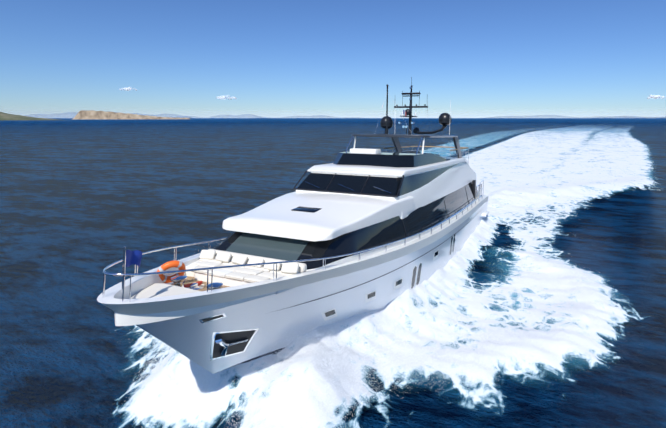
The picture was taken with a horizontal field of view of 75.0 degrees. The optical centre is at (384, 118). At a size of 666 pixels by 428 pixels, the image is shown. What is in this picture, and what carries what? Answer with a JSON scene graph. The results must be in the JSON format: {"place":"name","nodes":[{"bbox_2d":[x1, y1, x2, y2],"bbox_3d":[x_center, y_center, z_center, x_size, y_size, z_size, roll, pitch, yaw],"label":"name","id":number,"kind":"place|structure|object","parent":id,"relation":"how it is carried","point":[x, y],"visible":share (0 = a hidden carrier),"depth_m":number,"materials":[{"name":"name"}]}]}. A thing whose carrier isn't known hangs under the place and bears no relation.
{"place":"outdoors","nodes":[
{"label":"outdoors","id":0,"kind":"place"},
{"bbox_2d":[24,112,188,117],"bbox_3d":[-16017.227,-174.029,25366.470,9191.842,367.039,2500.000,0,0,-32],"label":"mountain","id":1,"kind":"structure","parent":0,"point":[159,115],"depth_m":24747.52,"materials":[{"name":"grey"}]},
{"bbox_2d":[119,87,136,90],"bbox_3d":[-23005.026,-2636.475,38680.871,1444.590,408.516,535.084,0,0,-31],"label":"cloud","id":2,"kind":"structure","parent":0,"point":[128,88],"depth_m":38598.80,"materials":[{"name":"white"}]},
{"bbox_2d":[202,315,223,321],"bbox_3d":[-4.481,5.250,11.287,0.068,0.112,0.592,0,0,47],"label":"fairlead","id":3,"kind":"object","parent":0,"point":[212,318],"visible":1,"depth_m":11.28,"materials":[{"name":"silver metal"}]},
{"bbox_2d":[173,114,269,117],"bbox_3d":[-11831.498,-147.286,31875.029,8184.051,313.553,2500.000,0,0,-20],"label":"mountain","id":4,"kind":"structure","parent":0,"point":[231,116],"depth_m":32584.69,"materials":[{"name":"grey"}]},
{"bbox_2d":[216,95,235,99],"bbox_3d":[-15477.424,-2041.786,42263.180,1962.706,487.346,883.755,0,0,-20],"label":"cloud","id":5,"kind":"structure","parent":0,"point":[223,97],"depth_m":42086.91,"materials":[{"name":"white"}]},
{"bbox_2d":[213,330,255,357],"bbox_3d":[-4.384,6.454,12.445,0.432,1.107,1.360,0,0,35],"label":"anchor pocket","id":6,"kind":"object","parent":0,"point":[228,338],"visible":0.75,"depth_m":12.46,"materials":[{"name":"black metal"}]},
{"bbox_2d":[282,115,358,117],"bbox_3d":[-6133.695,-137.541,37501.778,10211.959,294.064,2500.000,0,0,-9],"label":"mountain","id":7,"kind":"structure","parent":0,"point":[316,117],"depth_m":38131.45,"materials":[{"name":"grey stone"}]},
{"bbox_2d":[0,118,665,427],"bbox_3d":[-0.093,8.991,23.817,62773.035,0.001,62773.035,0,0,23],"label":"sea","id":8,"kind":"structure","parent":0,"point":[83,203],"depth_m":30.63,"materials":[{"name":"liquid"}]},
{"bbox_2d":[0,112,58,120],"bbox_3d":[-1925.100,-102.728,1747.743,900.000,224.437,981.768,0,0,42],"label":"headland","id":9,"kind":"structure","parent":8,"relation":"on","point":[5,116],"depth_m":1684.91,"materials":[{"name":"green plant"}]},
{"bbox_2d":[71,110,189,119],"bbox_3d":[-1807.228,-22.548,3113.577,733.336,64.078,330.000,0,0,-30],"label":"rocky islet","id":10,"kind":"object","parent":8,"relation":"on","point":[85,114],"visible":0.98,"depth_m":2923.69,"materials":[{"name":"beige stone"}]},
{"bbox_2d":[97,195,487,373],"bbox_3d":[-0.188,7.444,23.594,7.100,5.596,31.000,0,-2,23],"label":"hull","id":11,"kind":"object","parent":8,"relation":"on","point":[174,323],"visible":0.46,"depth_m":13.20,"materials":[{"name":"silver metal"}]},
{"bbox_2d":[122,276,123,301],"bbox_3d":[-5.793,3.790,9.556,0.024,0.620,0.028,0,-2,23],"label":"stanchion","id":12,"kind":"object","parent":11,"relation":"on","point":[123,290],"visible":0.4,"depth_m":9.55,"materials":[{"name":"silver metal"}]},
{"bbox_2d":[121,246,125,298],"bbox_3d":[-6.001,3.693,9.910,0.060,1.450,0.060,0,-2,23],"label":"jackstaff","id":13,"kind":"object","parent":11,"relation":"on","point":[124,260],"visible":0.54,"depth_m":9.90,"materials":[{"name":"silver metal"}]},
{"bbox_2d":[125,250,141,266],"bbox_3d":[-6.035,3.397,10.299,0.102,0.632,0.676,0,0,4],"label":"bow flag","id":14,"kind":"object","parent":13,"relation":"attached to","point":[134,257],"visible":0.9,"depth_m":10.39,"materials":[{"name":"blue fabric"}]},
{"bbox_2d":[129,276,130,301],"bbox_3d":[-5.661,3.804,9.601,0.024,0.620,0.028,0,-2,23],"label":"stanchion","id":15,"kind":"object","parent":11,"relation":"on","point":[130,291],"visible":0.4,"depth_m":9.59,"materials":[{"name":"silver metal"}]},
{"bbox_2d":[157,260,185,282],"bbox_3d":[-6.231,4.490,12.588,0.781,0.781,0.190,2,27,-37],"label":"lifebuoy","id":16,"kind":"object","parent":11,"relation":"attached to","point":[168,265],"visible":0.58,"depth_m":12.47,"materials":[{"name":"orange plastic"}]},
{"bbox_2d":[171,276,229,290],"bbox_3d":[-4.716,5.007,12.934,4.228,0.175,3.503,0,-2,23],"label":"teak foredeck","id":17,"kind":"object","parent":11,"relation":"on","point":[189,280],"depth_m":13.04,"materials":[{"name":"brown wood"}]},
{"bbox_2d":[131,283,200,298],"bbox_3d":[-5.619,4.639,10.809,2.395,0.408,1.555,0,-2,23],"label":"bow pad","id":18,"kind":"object","parent":17,"relation":"on","point":[157,290],"visible":0.31,"depth_m":11.22,"materials":[{"name":"beige"}]},
{"bbox_2d":[171,275,186,286],"bbox_3d":[-5.782,4.678,12.114,0.480,0.460,0.480,0,-2,23],"label":"windlass","id":19,"kind":"object","parent":17,"relation":"on","point":[178,280],"visible":0.46,"depth_m":12.01,"materials":[{"name":"silver metal"}]},
{"bbox_2d":[184,281,202,287],"bbox_3d":[-5.619,4.862,12.581,0.102,0.264,0.818,0,0,17],"label":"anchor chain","id":20,"kind":"object","parent":17,"relation":"on","point":[188,285],"visible":0.55,"depth_m":12.44,"materials":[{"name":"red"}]},
{"bbox_2d":[192,284,204,289],"bbox_3d":[-5.534,4.940,12.595,0.540,0.020,0.540,0,-2,23],"label":"hawse plate","id":21,"kind":"object","parent":17,"relation":"on","point":[200,286],"visible":0.42,"depth_m":12.54,"materials":[{"name":"silver metal"}]},
{"bbox_2d":[187,282,197,288],"bbox_3d":[-5.590,4.892,12.567,0.160,0.120,0.250,0,-2,23],"label":"chain stopper","id":22,"kind":"object","parent":21,"relation":"on","point":[194,284],"visible":0.73,"depth_m":12.52,"materials":[{"name":"silver metal"}]},
{"bbox_2d":[206,282,222,289],"bbox_3d":[-4.567,4.678,11.598,0.480,0.460,0.480,0,-2,23],"label":"windlass","id":23,"kind":"object","parent":17,"relation":"on","point":[217,285],"visible":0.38,"depth_m":11.51,"materials":[{"name":"silver metal"}]},
{"bbox_2d":[211,269,212,292],"bbox_3d":[-4.257,4.016,10.639,0.024,0.610,0.029,0,-2,23],"label":"stanchion","id":24,"kind":"object","parent":11,"relation":"on","point":[211,280],"visible":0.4,"depth_m":10.63,"materials":[{"name":"silver metal"}]},
{"bbox_2d":[199,313,226,322],"bbox_3d":[-4.485,5.248,11.288,0.129,0.199,0.778,0,0,47],"label":"frame","id":25,"kind":"object","parent":11,"relation":"on","point":[223,314],"visible":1,"depth_m":11.27,"materials":[{"name":"silver metal"}]},
{"bbox_2d":[195,273,248,286],"bbox_3d":[-4.474,4.939,13.504,3.780,0.260,1.400,0,-2,23],"label":"sun pad","id":26,"kind":"object","parent":11,"relation":"on","point":[224,281],"visible":0.12,"depth_m":12.94,"materials":[{"name":"white fabric"}]},
{"bbox_2d":[186,260,200,276],"bbox_3d":[-6.096,4.896,14.086,0.340,0.340,0.900,1,-2,9],"label":"side locker","id":27,"kind":"object","parent":26,"relation":"on","point":[190,266],"visible":0.23,"depth_m":13.66,"materials":[{"name":"white"}]},
{"bbox_2d":[191,265,211,274],"bbox_3d":[-5.637,4.729,13.418,0.671,0.132,0.397,0,-2,23],"label":"sunpad cushion","id":28,"kind":"object","parent":26,"relation":"on","point":[202,271],"visible":0.58,"depth_m":13.28,"materials":[{"name":"white fabric"}]},
{"bbox_2d":[199,250,215,259],"bbox_3d":[-5.896,4.559,14.378,0.550,0.300,0.140,-2,-33,18],"label":"pillow","id":29,"kind":"object","parent":26,"relation":"on","point":[207,254],"visible":1,"depth_m":14.31,"materials":[{"name":"beige fabric"}]},
{"bbox_2d":[195,261,221,266],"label":"sunpad cushion","id":30,"kind":"object","parent":26,"relation":"on","point":[209,264],"visible":0.52,"depth_m":13.82,"materials":[{"name":"white fabric"}]},
{"bbox_2d":[199,257,222,262],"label":"sunpad cushion","id":31,"kind":"object","parent":26,"relation":"on","point":[213,260],"visible":0.21,"depth_m":14.19,"materials":[{"name":"white fabric"}]},
{"bbox_2d":[208,269,232,277],"bbox_3d":[-5.001,4.728,13.148,0.671,0.133,0.397,0,-2,23],"label":"sunpad cushion","id":32,"kind":"object","parent":26,"relation":"on","point":[222,273],"visible":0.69,"depth_m":13.03,"materials":[{"name":"white fabric"}]},
{"bbox_2d":[215,251,231,262],"bbox_3d":[-5.280,4.559,14.139,0.550,0.300,0.140,0,-37,24],"label":"pillow","id":33,"kind":"object","parent":26,"relation":"on","point":[223,256],"visible":1,"depth_m":14.06,"materials":[{"name":"beige fabric"}]},
{"bbox_2d":[217,264,241,271],"bbox_3d":[-4.899,4.750,13.557,0.804,0.119,0.397,1,-1,24],"label":"sunpad cushion","id":34,"kind":"object","parent":26,"relation":"on","point":[233,269],"visible":0.25,"depth_m":13.44,"materials":[{"name":"white fabric"}]},
{"bbox_2d":[222,260,246,267],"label":"sunpad cushion","id":35,"kind":"object","parent":26,"relation":"on","point":[229,263],"visible":0.21,"depth_m":13.93,"materials":[{"name":"white fabric"}]},
{"bbox_2d":[225,271,250,280],"bbox_3d":[-4.365,4.729,12.878,0.671,0.131,0.397,0,-2,23],"label":"sunpad cushion","id":36,"kind":"object","parent":26,"relation":"on","point":[237,276],"visible":0.83,"depth_m":12.77,"materials":[{"name":"white fabric"}]},
{"bbox_2d":[231,254,247,264],"bbox_3d":[-4.667,4.560,13.895,0.550,0.300,0.140,2,-40,29],"label":"pillow","id":37,"kind":"object","parent":26,"relation":"on","point":[239,259],"visible":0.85,"depth_m":13.82,"materials":[{"name":"beige fabric"}]},
{"bbox_2d":[236,267,263,274],"bbox_3d":[-4.141,4.740,13.235,0.804,0.145,0.397,-1,-3,22],"label":"sunpad cushion","id":38,"kind":"object","parent":26,"relation":"on","point":[250,271],"visible":0.62,"depth_m":13.16,"materials":[{"name":"white fabric"}]},
{"bbox_2d":[247,256,264,267],"bbox_3d":[-4.062,4.560,13.629,0.550,0.300,0.140,1,-38,26],"label":"pillow","id":39,"kind":"object","parent":26,"relation":"on","point":[253,260],"visible":0.94,"depth_m":13.57,"materials":[{"name":"beige fabric"}]},
{"bbox_2d":[244,275,269,282],"bbox_3d":[-3.728,4.728,12.607,0.671,0.134,0.397,0,-2,23],"label":"sunpad cushion","id":40,"kind":"object","parent":26,"relation":"on","point":[253,278],"visible":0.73,"depth_m":12.52,"materials":[{"name":"white fabric"}]},
{"bbox_2d":[209,249,306,272],"bbox_3d":[-4.243,4.652,14.049,3.950,0.300,0.280,0,-12,23],"label":"sofa backrest","id":41,"kind":"object","parent":26,"relation":"on","point":[302,267],"visible":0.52,"depth_m":13.79,"materials":[{"name":"white fabric"}]},
{"bbox_2d":[245,265,270,271],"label":"sunpad cushion","id":42,"kind":"object","parent":26,"relation":"on","point":[261,268],"visible":0.19,"depth_m":13.45,"materials":[{"name":"white fabric"}]},
{"bbox_2d":[258,271,285,278],"bbox_3d":[-3.383,4.749,12.913,0.804,0.120,0.397,1,-1,24],"label":"sunpad cushion","id":43,"kind":"object","parent":26,"relation":"on","point":[267,274],"visible":0.46,"depth_m":12.89,"materials":[{"name":"white fabric"}]},
{"bbox_2d":[264,260,280,270],"bbox_3d":[-3.464,4.559,13.351,0.550,0.300,0.140,-1,-34,20],"label":"pillow","id":44,"kind":"object","parent":26,"relation":"on","point":[268,266],"visible":0.75,"depth_m":13.28,"materials":[{"name":"beige fabric"}]},
{"bbox_2d":[270,269,299,275],"bbox_3d":[-3.037,4.766,13.218,0.936,0.118,0.397,1,-1,24],"label":"sunpad cushion","id":45,"kind":"object","parent":26,"relation":"on","point":[280,272],"visible":0.23,"depth_m":13.09,"materials":[{"name":"white fabric"}]},
{"bbox_2d":[276,275,296,294],"bbox_3d":[-2.929,4.896,12.741,0.340,0.340,0.900,-1,-3,37],"label":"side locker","id":46,"kind":"object","parent":26,"relation":"on","point":[280,291],"visible":0.23,"depth_m":12.47,"materials":[{"name":"white"}]},
{"bbox_2d":[281,263,298,273],"bbox_3d":[-2.860,4.558,13.085,0.550,0.300,0.140,-2,-32,18],"label":"pillow","id":47,"kind":"object","parent":26,"relation":"on","point":[292,268],"visible":0.92,"depth_m":13.02,"materials":[{"name":"beige fabric"}]},
{"bbox_2d":[210,329,258,360],"bbox_3d":[-4.385,6.435,12.444,0.499,1.263,1.580,0,0,35],"label":"anchor pocket frame","id":48,"kind":"object","parent":11,"relation":"on","point":[212,345],"visible":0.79,"depth_m":12.21,"materials":[{"name":"silver metal"}]},
{"bbox_2d":[215,336,228,355],"bbox_3d":[-4.536,6.404,12.096,0.265,0.725,0.573,0,0,-2],"label":"anchor","id":49,"kind":"object","parent":48,"relation":"attached to","point":[220,340],"visible":0.94,"depth_m":12.11,"materials":[{"name":"silver metal"}]},
{"bbox_2d":[229,338,247,345],"bbox_3d":[-4.269,6.512,12.507,0.087,0.223,0.681,0,0,38],"label":"anchor shank","id":50,"kind":"object","parent":48,"relation":"attached to","point":[238,341],"visible":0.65,"depth_m":12.49,"materials":[{"name":"silver metal"}]},
{"bbox_2d":[102,195,482,275],"bbox_3d":[-0.621,4.804,22.573,6.932,1.658,28.415,0,-2,23],"label":"bow rail","id":51,"kind":"object","parent":11,"relation":"attached to","point":[139,274],"visible":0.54,"depth_m":11.90,"materials":[{"name":"silver metal"}]},
{"bbox_2d":[321,308,337,320],"bbox_3d":[-1.945,7.005,15.335,0.222,0.477,0.945,0,0,43],"label":"porthole frame","id":52,"kind":"object","parent":11,"relation":"attached to","point":[325,318],"visible":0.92,"depth_m":15.36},
{"bbox_2d":[325,310,335,316],"bbox_3d":[-1.922,6.946,15.314,0.113,0.243,0.596,0,0,44],"label":"porthole","id":53,"kind":"object","parent":52,"relation":"in","point":[329,313],"visible":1,"depth_m":15.32,"materials":[{"name":"black glass"}]},
{"bbox_2d":[214,182,474,271],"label":"deck house","id":54,"kind":"structure","parent":11,"relation":"on","point":[425,217],"depth_m":17.00,"materials":[{"name":"grey glass"}]},
{"bbox_2d":[225,232,308,260],"bbox_3d":[-3.948,4.314,14.743,2.900,0.600,1.088,0,-2,23],"label":"windshield","id":55,"kind":"object","parent":54,"relation":"on","point":[279,248],"visible":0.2,"depth_m":14.63,"materials":[{"name":"grey glass"}]},
{"bbox_2d":[222,192,412,241],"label":"roof","id":56,"kind":"structure","parent":54,"relation":"on","point":[336,215],"depth_m":16.23,"materials":[{"name":"white plastic"}]},
{"bbox_2d":[291,206,321,212],"bbox_3d":[-3.045,3.579,16.868,1.050,0.030,0.600,0,2,23],"label":"roof hatch","id":57,"kind":"object","parent":56,"relation":"on","point":[307,209],"visible":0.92,"depth_m":16.80,"materials":[{"name":"black glass"}]},
{"bbox_2d":[296,161,476,218],"bbox_3d":[1.569,3.792,27.729,5.880,1.840,17.700,0,-2,23],"label":"wheelhouse","id":58,"kind":"object","parent":54,"relation":"on","point":[424,188],"visible":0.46,"depth_m":20.67,"materials":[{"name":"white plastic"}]},
{"bbox_2d":[293,188,397,197],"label":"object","id":59,"kind":"structure","parent":58,"relation":"attached to","point":[346,192],"depth_m":19.48,"materials":[{"name":"white"}]},
{"bbox_2d":[350,148,380,152],"bbox_3d":[-1.054,2.144,23.857,1.600,0.900,0.800,0,-2,23],"label":"sofa","id":60,"kind":"object","parent":58,"relation":"on","point":[358,150],"visible":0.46,"depth_m":23.54,"materials":[{"name":"white fabric"}]},
{"bbox_2d":[307,156,473,176],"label":"pilothouse roof","id":61,"kind":"structure","parent":58,"relation":"on","point":[367,170],"depth_m":21.00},
{"bbox_2d":[333,152,449,167],"bbox_3d":[0.623,2.318,25.502,4.700,0.640,7.850,0,-2,23],"label":"flybridge windscreen","id":62,"kind":"object","parent":58,"relation":"on","point":[395,159],"visible":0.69,"depth_m":22.32,"materials":[{"name":"black glass"}]},
{"bbox_2d":[391,137,401,151],"bbox_3d":[1.000,2.286,32.220,0.160,1.950,2.600,0,-2,23],"label":"support","id":63,"kind":"object","parent":58,"relation":"on","point":[395,140],"visible":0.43,"depth_m":31.99,"materials":[{"name":"grey metal"}]},
{"bbox_2d":[397,175,403,195],"bbox_3d":[0.730,2.988,19.053,0.070,0.808,1.062,0,0,19],"label":"window pillar","id":64,"kind":"structure","parent":58,"relation":"on","point":[400,186],"depth_m":18.98,"materials":[{"name":"black"}]},
{"bbox_2d":[351,134,457,137],"bbox_3d":[1.570,1.135,27.731,4.900,0.170,8.000,0,-2,23],"label":"hardtop","id":65,"kind":"object","parent":58,"relation":"on","point":[399,135],"visible":0.98,"depth_m":24.13,"materials":[{"name":"grey metal"}]},
{"bbox_2d":[386,87,387,133],"bbox_3d":[0.179,-0.481,26.759,0.100,2.950,0.100,0,-2,23],"label":"antenna","id":66,"kind":"object","parent":65,"relation":"on","point":[387,112],"visible":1,"depth_m":26.72,"materials":[{"name":"black"}]},
{"bbox_2d":[408,86,411,133],"bbox_3d":[1.767,-0.553,28.963,0.209,3.312,0.410,0,-2,23],"label":"mast","id":67,"kind":"object","parent":65,"relation":"on","point":[410,119],"visible":0.9,"depth_m":28.88,"materials":[{"name":"black metal"}]},
{"bbox_2d":[394,106,427,107],"bbox_3d":[1.792,-0.753,29.021,2.400,0.120,0.120,0,-2,23],"label":"mast crossbar","id":68,"kind":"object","parent":67,"relation":"attached to","point":[412,106],"visible":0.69,"depth_m":28.92,"materials":[{"name":"black metal"}]},
{"bbox_2d":[401,92,420,94],"bbox_3d":[1.805,-1.652,29.052,1.300,0.120,0.250,0,-2,23],"label":"mast crossbar","id":69,"kind":"object","parent":67,"relation":"attached to","point":[417,93],"visible":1,"depth_m":28.98,"materials":[{"name":"black metal"}]},
{"bbox_2d":[413,127,419,133],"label":"dome","id":70,"kind":"structure","parent":65,"relation":"on","point":[415,129],"depth_m":29.64,"materials":[{"name":"black plastic"}]},
{"bbox_2d":[417,125,446,133],"bbox_3d":[3.319,0.735,29.644,2.436,0.689,0.317,0,0,-31],"label":"radar dome bracket","id":71,"kind":"object","parent":65,"relation":"on","point":[443,127],"visible":0.9,"depth_m":29.49,"materials":[{"name":"black metal"}]},
{"bbox_2d":[438,113,451,124],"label":"radar dome","id":72,"kind":"structure","parent":71,"relation":"attached to","point":[445,119],"depth_m":29.92,"materials":[{"name":"black plastic"}]},
{"bbox_3d":[0.155,0.846,28.236,0.228,0.400,0.240,0,-2,23],"label":"satellite dome pedestal","id":73,"kind":"object","parent":65,"relation":"on","visible":0},
{"bbox_2d":[380,116,392,128],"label":"radar dome","id":74,"kind":"structure","parent":73,"relation":"attached to","point":[383,123],"depth_m":27.96,"materials":[{"name":"black plastic"}]},
{"bbox_2d":[452,137,461,157],"bbox_3d":[5.197,2.286,30.437,0.160,1.950,2.600,0,-2,23],"label":"support","id":75,"kind":"object","parent":58,"relation":"on","point":[456,143],"visible":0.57,"depth_m":30.19,"materials":[{"name":"grey metal"}]},
{"bbox_2d":[352,199,475,255],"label":"glass sill","id":76,"kind":"structure","parent":54,"relation":"attached to","point":[401,240],"depth_m":17.10,"materials":[{"name":"silver metal"}]},
{"bbox_2d":[472,180,475,198],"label":"pillar","id":77,"kind":"structure","parent":54,"relation":"attached to","point":[474,186],"depth_m":32.38,"materials":[{"name":"black metal"}]},
{"bbox_2d":[365,290,375,302],"bbox_3d":[-0.528,6.979,16.826,0.186,0.473,0.847,0,0,40],"label":"port recess","id":78,"kind":"object","parent":11,"relation":"attached to","point":[369,299],"visible":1,"depth_m":16.81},
{"bbox_2d":[368,292,374,298],"bbox_3d":[-0.498,6.920,16.820,0.093,0.241,0.551,0,0,40],"label":"porthole","id":79,"kind":"object","parent":78,"relation":"in","point":[370,295],"visible":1,"depth_m":16.82,"materials":[{"name":"black glass"}]},
{"bbox_2d":[277,219,471,310],"bbox_3d":[2.865,6.510,23.402,1.399,1.477,24.969,0,0,28],"label":"hull line","id":80,"kind":"object","parent":11,"relation":"attached to","point":[378,277],"visible":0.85,"depth_m":16.62,"materials":[{"name":"black paint"}]},
{"bbox_2d":[393,278,402,290],"bbox_3d":[0.593,7.047,18.292,0.139,0.473,0.836,0,0,35],"label":"port recess","id":81,"kind":"object","parent":11,"relation":"attached to","point":[397,286],"visible":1,"depth_m":18.26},
{"bbox_2d":[411,266,416,288],"bbox_3d":[1.347,7.222,19.498,0.256,1.161,0.460,0,0,-22],"label":"hull window","id":82,"kind":"structure","parent":11,"relation":"attached to","point":[414,275],"depth_m":19.49,"materials":[{"name":"black glass"}]},
{"bbox_2d":[416,263,421,284],"bbox_3d":[1.617,7.242,19.961,0.237,1.150,0.513,0,-2,23],"label":"hull window","id":83,"kind":"structure","parent":11,"relation":"attached to","point":[419,273],"depth_m":19.96,"materials":[{"name":"grey glass"}]},
{"bbox_2d":[113,130,660,427],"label":"wake foam","id":84,"kind":"object","parent":8,"relation":"on","point":[562,172],"visible":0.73,"depth_m":17.88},
{"bbox_2d":[126,241,618,427],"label":"bow spray","id":85,"kind":"object","parent":84,"relation":"on","point":[171,349],"visible":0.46,"depth_m":14.02,"materials":[{"name":"white liquid"}]},
{"bbox_2d":[516,124,631,130],"bbox_3d":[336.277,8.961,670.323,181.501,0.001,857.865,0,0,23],"label":"wake","id":86,"kind":"object","parent":8,"relation":"on","point":[591,128],"visible":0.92,"depth_m":339.38,"materials":[{"name":"liquid"}]},
{"bbox_2d":[0,0,665,115],"label":"sky","id":87,"kind":"structure","parent":0,"point":[323,56],"materials":[{"name":"blue"}]},
{"bbox_2d":[1,106,665,117],"bbox_3d":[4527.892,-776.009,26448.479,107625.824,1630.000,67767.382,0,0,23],"label":"horizon haze","id":88,"kind":"object","parent":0,"point":[398,116],"visible":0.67,"depth_m":56737.48,"materials":[{"name":"white"}]},
{"bbox_2d":[384,146,468,150],"bbox_3d":[3.478,2.238,32.223,4.798,0.090,6.739,0,-2,23],"label":"teak rail","id":89,"kind":"object","parent":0,"point":[430,146],"visible":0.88,"depth_m":34.44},
{"bbox_2d":[488,115,661,117],"bbox_3d":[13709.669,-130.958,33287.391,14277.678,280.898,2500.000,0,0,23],"label":"mountain","id":90,"kind":"structure","parent":0,"point":[543,116],"depth_m":33563.54,"materials":[{"name":"grey"}]},
{"bbox_2d":[595,116,665,117],"bbox_3d":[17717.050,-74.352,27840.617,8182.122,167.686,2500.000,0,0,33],"label":"mountain","id":91,"kind":"structure","parent":0,"point":[631,117],"depth_m":28558.64,"materials":[{"name":"grey stone"}]},
{"bbox_2d":[647,95,665,98],"bbox_3d":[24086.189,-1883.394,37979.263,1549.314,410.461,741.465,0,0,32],"label":"cloud","id":92,"kind":"structure","parent":0,"point":[655,97],"depth_m":37963.21,"materials":[{"name":"white"}]},
{"bbox_3d":[1.645,-0.117,28.676,0.900,0.060,1.000,0,-2,23],"label":"radar platform","id":93,"kind":"object","parent":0,"visible":0},
{"bbox_2d":[405,109,410,114],"bbox_3d":[1.591,-0.403,28.548,0.437,0.418,0.437,0,-2,23],"label":"radar unit","id":94,"kind":"object","parent":93,"relation":"on","point":[408,111],"visible":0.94,"depth_m":28.38,"materials":[{"name":"black"}]}
]}

